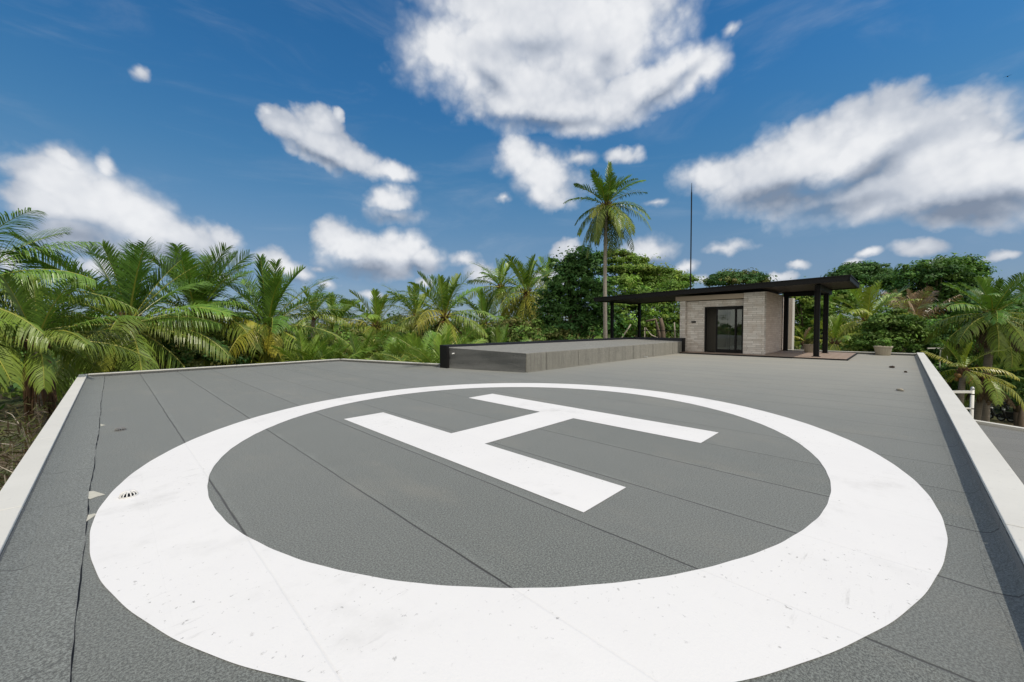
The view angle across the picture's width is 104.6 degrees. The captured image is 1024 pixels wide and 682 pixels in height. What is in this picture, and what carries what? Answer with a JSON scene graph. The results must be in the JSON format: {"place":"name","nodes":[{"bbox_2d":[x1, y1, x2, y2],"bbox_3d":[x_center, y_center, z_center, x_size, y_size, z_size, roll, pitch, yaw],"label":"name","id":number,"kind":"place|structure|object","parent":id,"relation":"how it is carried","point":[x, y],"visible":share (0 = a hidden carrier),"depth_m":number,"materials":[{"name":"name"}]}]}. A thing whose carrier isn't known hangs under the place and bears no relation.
{"place":"outdoors","nodes":[
{"label":"outdoors","id":0,"kind":"place"},
{"bbox_2d":[0,332,1013,483],"bbox_3d":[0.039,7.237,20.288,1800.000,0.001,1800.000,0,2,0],"label":"ground","id":1,"kind":"structure","parent":0,"point":[17,399],"depth_m":36.35,"materials":[{"name":"green plant"}]},
{"bbox_2d":[0,391,57,490],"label":"undergrowth","id":2,"kind":"object","parent":1,"relation":"on","point":[29,422],"visible":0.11,"depth_m":9.41,"materials":[{"name":"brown plant"}]},
{"bbox_2d":[0,207,138,393],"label":"coconut palm","id":3,"kind":"object","parent":1,"relation":"on","point":[12,353],"visible":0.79,"depth_m":12.04,"materials":[{"name":"green plant"}]},
{"bbox_2d":[0,272,156,452],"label":"coconut palm","id":4,"kind":"object","parent":1,"relation":"on","point":[39,379],"visible":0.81,"depth_m":11.80,"materials":[{"name":"green plant"}]},
{"bbox_2d":[0,229,257,403],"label":"coconut palm","id":5,"kind":"object","parent":1,"relation":"on","point":[126,274],"visible":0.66,"depth_m":16.01,"materials":[{"name":"green plant"}]},
{"bbox_2d":[50,332,250,374],"bbox_3d":[-17.254,3.443,19.748,9.953,7.848,4.504,0,2,6],"label":"young palm","id":6,"kind":"object","parent":1,"relation":"on","point":[181,355],"visible":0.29,"depth_m":18.19,"materials":[{"name":"green plant"}]},
{"bbox_2d":[73,242,300,368],"bbox_3d":[-16.360,1.202,20.548,8.605,12.257,9.102,2,3,43],"label":"coconut palm","id":7,"kind":"object","parent":1,"relation":"on","point":[199,297],"visible":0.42,"depth_m":19.66,"materials":[{"name":"green plant"}]},
{"bbox_2d":[170,253,357,364],"bbox_3d":[-13.281,1.296,22.182,8.461,11.954,8.736,1,2,26],"label":"coconut palm","id":8,"kind":"object","parent":1,"relation":"on","point":[272,289],"visible":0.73,"depth_m":21.07,"materials":[{"name":"green plant"}]},
{"bbox_2d":[203,330,350,365],"bbox_3d":[-14.282,3.250,24.140,9.293,7.858,4.601,0,2,0],"label":"leafy shrub","id":9,"kind":"object","parent":1,"relation":"on","point":[310,339],"visible":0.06,"depth_m":23.17,"materials":[{"name":"green plant"}]},
{"bbox_2d":[252,329,346,363],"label":"young palm","id":10,"kind":"object","parent":1,"relation":"on","point":[301,346],"visible":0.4,"depth_m":19.77,"materials":[{"name":"green plant"}]},
{"bbox_2d":[281,283,354,336],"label":"coconut palm","id":11,"kind":"object","parent":1,"relation":"on","point":[313,321],"visible":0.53,"depth_m":29.78,"materials":[{"name":"green plant"}]},
{"bbox_2d":[290,338,377,359],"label":"young palm","id":12,"kind":"object","parent":1,"relation":"on","point":[323,351],"visible":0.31,"depth_m":20.49,"materials":[{"name":"green plant"}]},
{"bbox_2d":[300,291,379,358],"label":"coconut palm","id":13,"kind":"object","parent":1,"relation":"on","point":[337,327],"visible":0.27,"depth_m":32.31,"materials":[{"name":"green plant"}]},
{"bbox_2d":[326,327,402,361],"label":"young palm","id":14,"kind":"object","parent":1,"relation":"on","point":[355,349],"visible":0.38,"depth_m":21.80,"materials":[{"name":"green plant"}]},
{"bbox_2d":[320,288,414,360],"bbox_3d":[-11.382,1.251,33.052,7.803,11.152,8.035,0,2,0],"label":"coconut palm","id":15,"kind":"object","parent":1,"relation":"on","point":[376,309],"visible":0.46,"depth_m":32.24,"materials":[{"name":"green plant"}]},
{"bbox_2d":[360,334,410,361],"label":"young palm","id":16,"kind":"object","parent":1,"relation":"on","point":[394,349],"visible":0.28,"depth_m":22.58,"materials":[{"name":"green plant"}]},
{"bbox_2d":[320,325,473,356],"bbox_3d":[-8.452,2.828,30.197,13.001,8.173,7.380,0,2,0],"label":"leafy shrub","id":17,"kind":"object","parent":1,"relation":"on","point":[361,337],"visible":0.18,"depth_m":28.89,"materials":[{"name":"green plant"}]},
{"bbox_2d":[373,280,456,332],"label":"coconut palm","id":18,"kind":"object","parent":1,"relation":"on","point":[415,311],"visible":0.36,"depth_m":33.19,"materials":[{"name":"green plant"}]},
{"bbox_2d":[376,330,457,362],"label":"young palm","id":19,"kind":"object","parent":1,"relation":"on","point":[421,344],"visible":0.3,"depth_m":19.07,"materials":[{"name":"green plant"}]},
{"bbox_2d":[378,271,496,362],"bbox_3d":[-5.020,0.869,28.953,8.185,12.151,8.906,0,2,0],"label":"coconut palm","id":20,"kind":"object","parent":1,"relation":"on","point":[446,290],"visible":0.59,"depth_m":28.19,"materials":[{"name":"green plant"}]},
{"bbox_2d":[389,322,488,363],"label":"young palm","id":21,"kind":"object","parent":1,"relation":"on","point":[439,340],"visible":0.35,"depth_m":16.10,"materials":[{"name":"green plant"}]},
{"bbox_2d":[432,335,483,361],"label":"young palm","id":22,"kind":"object","parent":1,"relation":"on","point":[463,341],"visible":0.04,"depth_m":23.58,"materials":[{"name":"green plant"}]},
{"bbox_2d":[450,288,518,341],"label":"coconut palm","id":23,"kind":"object","parent":1,"relation":"on","point":[481,304],"visible":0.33,"depth_m":35.39,"materials":[{"name":"green plant"}]},
{"bbox_2d":[471,323,530,342],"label":"young palm","id":24,"kind":"object","parent":1,"relation":"on","point":[495,339],"visible":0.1,"depth_m":22.79,"materials":[{"name":"green plant"}]},
{"bbox_2d":[466,258,536,316],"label":"coconut palm","id":25,"kind":"object","parent":1,"relation":"on","point":[501,268],"visible":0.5,"depth_m":42.47,"materials":[{"name":"green plant"}]},
{"bbox_2d":[0,305,1010,409],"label":"distant wood","id":26,"kind":"object","parent":1,"relation":"on","point":[17,388],"visible":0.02,"depth_m":51.83,"materials":[{"name":"green plant"}]},
{"bbox_2d":[0,353,1023,681],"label":"roof deck","id":27,"kind":"structure","parent":1,"relation":"on","point":[680,517],"depth_m":2.87,"materials":[{"name":"concrete"}]},
{"bbox_2d":[0,374,87,561],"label":"parapet wall","id":28,"kind":"structure","parent":27,"relation":"on","point":[17,490],"depth_m":3.89,"materials":[{"name":"paint"}]},
{"bbox_2d":[114,427,126,430],"bbox_3d":[-5.749,1.286,5.808,0.133,0.049,0.133,2,3,45],"label":"roof drain","id":29,"kind":"object","parent":27,"relation":"on","point":[119,429],"visible":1,"depth_m":5.79,"materials":[{"name":"metal"}]},
{"bbox_2d":[118,489,138,498],"bbox_3d":[-3.419,1.356,3.528,0.133,0.049,0.133,2,3,45],"label":"roof drain","id":30,"kind":"object","parent":27,"relation":"on","point":[131,493],"visible":1,"depth_m":3.51,"materials":[{"name":"white paint"}]},
{"bbox_2d":[88,359,339,376],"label":"parapet wall","id":31,"kind":"structure","parent":27,"relation":"on","point":[196,368],"depth_m":14.06,"materials":[{"name":"paint"}]},
{"bbox_2d":[340,359,439,366],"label":"parapet wall","id":32,"kind":"structure","parent":27,"relation":"on","point":[395,362],"depth_m":15.90,"materials":[{"name":"paint"}]},
{"bbox_2d":[440,337,685,372],"bbox_3d":[3.506,0.393,17.777,13.648,0.830,3.318,-2,3,-43],"label":"raised roof bed","id":33,"kind":"object","parent":27,"relation":"on","point":[529,356],"visible":0.99,"depth_m":14.73,"materials":[{"name":"concrete"}]},
{"bbox_2d":[636,330,679,337],"bbox_3d":[10.727,-0.150,27.001,4.800,1.140,0.045,2,3,45],"label":"metal railing","id":34,"kind":"object","parent":27,"relation":"on","point":[661,330],"visible":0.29,"depth_m":27.44,"materials":[{"name":"black metal"}]},
{"bbox_2d":[594,274,859,356],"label":"stone pavilion","id":35,"kind":"structure","parent":27,"relation":"on","point":[754,318],"depth_m":20.67,"materials":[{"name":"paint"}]},
{"bbox_2d":[689,184,691,288],"bbox_3d":[11.766,-4.936,26.034,0.300,10.766,0.300,0,2,0],"label":"lightning mast","id":36,"kind":"object","parent":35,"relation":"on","point":[690,279],"visible":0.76,"depth_m":25.97,"materials":[{"name":"black metal"}]},
{"bbox_2d":[704,306,743,352],"bbox_3d":[10.969,-0.593,20.463,1.890,2.393,0.160,2,3,45],"label":"sliding door","id":37,"kind":"structure","parent":35,"relation":"in","point":[729,308],"depth_m":20.31,"materials":[{"name":"black metal"}]},
{"bbox_2d":[680,351,857,360],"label":"timber deck","id":38,"kind":"structure","parent":27,"relation":"on","point":[842,356],"depth_m":18.89,"materials":[{"name":"brown wood"}]},
{"bbox_2d":[803,338,812,351],"bbox_3d":[15.584,0.209,20.611,0.700,0.733,0.700,2,3,45],"label":"planter","id":39,"kind":"object","parent":38,"relation":"on","point":[808,345],"visible":0.69,"depth_m":20.50,"materials":[{"name":"concrete"}]},
{"bbox_2d":[788,349,916,355],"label":"parapet wall","id":40,"kind":"structure","parent":27,"relation":"on","point":[909,354],"depth_m":19.71,"materials":[{"name":"paint"}]},
{"bbox_2d":[873,340,892,355],"bbox_3d":[17.845,0.296,19.018,0.700,0.775,0.700,2,3,45],"label":"planter","id":41,"kind":"object","parent":27,"relation":"on","point":[883,349],"visible":0.99,"depth_m":18.84,"materials":[{"name":"concrete"}]},
{"bbox_2d":[917,352,1023,579],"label":"parapet wall","id":42,"kind":"structure","parent":27,"relation":"on","point":[1000,484],"depth_m":3.64,"materials":[{"name":"paint"}]},
{"bbox_2d":[476,254,553,326],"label":"coconut palm","id":43,"kind":"object","parent":1,"relation":"on","point":[524,299],"visible":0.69,"depth_m":36.10,"materials":[{"name":"green plant"}]},
{"bbox_2d":[454,314,580,342],"bbox_3d":[-0.225,2.385,31.024,11.330,8.916,5.727,0,2,17],"label":"leafy shrub","id":44,"kind":"object","parent":1,"relation":"on","point":[528,329],"visible":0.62,"depth_m":29.61,"materials":[{"name":"green plant"}]},
{"bbox_2d":[523,245,631,339],"bbox_3d":[5.256,-0.700,32.621,9.308,14.883,5.829,0,2,0],"label":"broadleaf tree","id":45,"kind":"object","parent":1,"relation":"on","point":[566,297],"visible":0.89,"depth_m":32.11,"materials":[{"name":"green plant"}]},
{"bbox_2d":[564,161,650,337],"bbox_3d":[7.007,-2.939,28.492,6.112,19.681,6.030,-2,3,-37],"label":"coconut palm","id":46,"kind":"object","parent":1,"relation":"on","point":[605,218],"visible":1,"depth_m":28.36,"materials":[{"name":"green plant"}]},
{"bbox_2d":[598,273,694,337],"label":"broadleaf tree","id":47,"kind":"object","parent":1,"relation":"on","point":[626,283],"visible":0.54,"depth_m":42.69,"materials":[{"name":"green plant"}]},
{"bbox_2d":[644,327,657,337],"bbox_3d":[11.965,2.734,34.132,1.148,7.821,0.137,0,2,0],"label":"dead trunk","id":48,"kind":"object","parent":1,"relation":"on","point":[645,328],"visible":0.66,"depth_m":33.96,"materials":[{"name":"brown wood"}]},
{"bbox_2d":[600,248,703,317],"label":"umbrella tree","id":49,"kind":"object","parent":1,"relation":"on","point":[634,265],"visible":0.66,"depth_m":50.13,"materials":[{"name":"green plant"}]},
{"bbox_2d":[646,318,660,337],"bbox_3d":[12.586,2.292,35.117,1.450,8.624,0.294,0,2,0],"label":"dead trunk","id":50,"kind":"object","parent":1,"relation":"on","point":[657,328],"visible":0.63,"depth_m":34.88,"materials":[{"name":"brown wood"}]},
{"bbox_2d":[659,318,665,337],"bbox_3d":[12.952,2.323,34.118,0.641,8.633,0.432,0,2,0],"label":"dead trunk","id":51,"kind":"object","parent":1,"relation":"on","point":[662,327],"visible":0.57,"depth_m":33.84,"materials":[{"name":"brown wood"}]},
{"bbox_2d":[701,267,776,286],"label":"umbrella tree","id":52,"kind":"object","parent":1,"relation":"on","point":[728,277],"visible":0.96,"depth_m":82.32,"materials":[{"name":"green plant"}]},
{"bbox_2d":[794,326,828,349],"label":"coconut palm","id":53,"kind":"object","parent":1,"relation":"on","point":[805,336],"visible":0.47,"depth_m":27.55,"materials":[{"name":"green plant"}]},
{"bbox_2d":[782,276,868,343],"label":"broadleaf tree","id":54,"kind":"object","parent":1,"relation":"on","point":[804,312],"visible":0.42,"depth_m":36.49,"materials":[{"name":"green plant"}]},
{"bbox_2d":[796,313,876,351],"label":"coconut palm","id":55,"kind":"object","parent":1,"relation":"on","point":[834,327],"visible":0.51,"depth_m":30.85,"materials":[{"name":"green plant"}]},
{"bbox_2d":[820,260,900,313],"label":"umbrella tree","id":56,"kind":"object","parent":1,"relation":"on","point":[861,272],"visible":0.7,"depth_m":63.38,"materials":[{"name":"green plant"}]},
{"bbox_2d":[804,280,925,352],"bbox_3d":[29.924,0.764,32.702,8.267,11.744,7.573,0,2,0],"label":"coconut palm","id":57,"kind":"object","parent":1,"relation":"on","point":[865,299],"visible":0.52,"depth_m":32.40,"materials":[{"name":"green plant"}]},
{"bbox_2d":[843,306,941,352],"bbox_3d":[28.548,2.066,29.883,6.742,9.338,4.858,0,2,0],"label":"leafy shrub","id":58,"kind":"object","parent":1,"relation":"on","point":[899,330],"visible":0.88,"depth_m":28.80,"materials":[{"name":"green plant"}]},
{"bbox_2d":[881,286,962,319],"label":"broadleaf tree","id":59,"kind":"object","parent":1,"relation":"on","point":[922,311],"visible":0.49,"depth_m":37.20,"materials":[{"name":"green plant"}]},
{"bbox_2d":[926,348,947,382],"bbox_3d":[32.332,3.595,30.164,1.567,6.182,0.099,0,2,0],"label":"steel frame","id":60,"kind":"object","parent":1,"relation":"on","point":[939,355],"visible":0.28,"depth_m":30.04,"materials":[{"name":"white paint"}]},
{"bbox_2d":[894,316,983,363],"bbox_3d":[33.477,2.280,31.869,5.973,8.678,5.214,0,2,0],"label":"leafy shrub","id":61,"kind":"object","parent":1,"relation":"on","point":[945,337],"visible":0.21,"depth_m":30.66,"materials":[{"name":"green plant"}]},
{"bbox_2d":[877,252,1001,323],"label":"broadleaf tree","id":62,"kind":"object","parent":1,"relation":"on","point":[952,270],"visible":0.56,"depth_m":40.30,"materials":[{"name":"green plant"}]},
{"bbox_2d":[953,387,974,417],"bbox_3d":[23.220,4.737,20.699,1.756,4.713,0.170,0,2,0],"label":"railing","id":63,"kind":"object","parent":1,"relation":"on","point":[972,394],"visible":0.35,"depth_m":20.58,"materials":[{"name":"white metal"}]},
{"bbox_2d":[920,339,1019,404],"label":"coconut palm","id":64,"kind":"object","parent":1,"relation":"on","point":[961,375],"visible":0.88,"depth_m":22.96,"materials":[{"name":"green plant"}]},
{"bbox_2d":[917,272,1023,421],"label":"coconut palm","id":65,"kind":"object","parent":1,"relation":"on","point":[989,330],"visible":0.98,"depth_m":24.59,"materials":[{"name":"green plant"}]},
{"bbox_2d":[943,291,1023,371],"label":"broadleaf tree","id":66,"kind":"object","parent":1,"relation":"on","point":[1015,306],"visible":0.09,"depth_m":34.80,"materials":[{"name":"green plant"}]},
{"bbox_2d":[944,360,1023,420],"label":"coconut palm","id":67,"kind":"object","parent":1,"relation":"on","point":[989,389],"visible":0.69,"depth_m":23.81,"materials":[{"name":"green plant"}]},
{"bbox_2d":[965,282,1023,369],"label":"coconut palm","id":68,"kind":"object","parent":1,"relation":"on","point":[1020,289],"visible":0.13,"depth_m":27.22,"materials":[{"name":"green plant"}]},
{"bbox_2d":[975,420,1023,431],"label":"parapet wall","id":69,"kind":"structure","parent":1,"relation":"on","point":[1004,426],"depth_m":13.29,"materials":[{"name":"paint"}]},
{"bbox_2d":[978,424,1023,484],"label":"roof","id":70,"kind":"structure","parent":1,"relation":"on","point":[1008,444],"depth_m":11.43,"materials":[{"name":"concrete"}]},
{"bbox_2d":[990,405,1012,421],"bbox_3d":[40.157,5.919,32.565,0.733,1.270,1.859,-1,2,-19],"label":"motor scooter","id":71,"kind":"object","parent":1,"relation":"on","point":[993,414],"visible":0.56,"depth_m":32.37,"materials":[{"name":"rubber"}]},
{"bbox_2d":[982,346,1023,425],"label":"tree","id":72,"kind":"object","parent":1,"relation":"on","point":[1019,388],"visible":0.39,"depth_m":26.72,"materials":[{"name":"green plant"}]},
{"bbox_2d":[998,399,1009,410],"bbox_3d":[45.332,5.747,36.371,1.859,1.270,0.733,-1,2,-23],"label":"motor scooter","id":73,"kind":"object","parent":1,"relation":"on","point":[1005,404],"visible":0.55,"depth_m":36.13,"materials":[{"name":"black plastic"}]},
{"bbox_2d":[996,406,1012,420],"bbox_3d":[40.256,5.944,31.874,0.733,1.270,1.859,-1,2,-10],"label":"motor scooter","id":74,"kind":"object","parent":1,"relation":"on","point":[1002,419],"visible":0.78,"depth_m":32.26,"materials":[{"name":"black plastic"}]},
{"bbox_2d":[0,0,1023,329],"label":"sky","id":75,"kind":"structure","parent":0,"point":[365,145],"materials":[{"name":"blue"}]},
{"bbox_2d":[520,256,555,298],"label":"broadleaf tree","id":76,"kind":"object","parent":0,"point":[543,270],"visible":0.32,"depth_m":44.16,"materials":[{"name":"green plant"}]},
{"bbox_2d":[930,357,994,399],"bbox_3d":[34.663,3.958,31.131,6.445,5.394,4.069,-1,2,-23],"label":"leafy shrub","id":77,"kind":"object","parent":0,"point":[953,385],"visible":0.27,"depth_m":30.12,"materials":[{"name":"green plant"}]},
{"bbox_2d":[1017,406,1023,426],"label":"dead trunk","id":78,"kind":"object","parent":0,"point":[1020,420],"visible":0.41,"depth_m":26.15,"materials":[{"name":"wood"}]}
]}

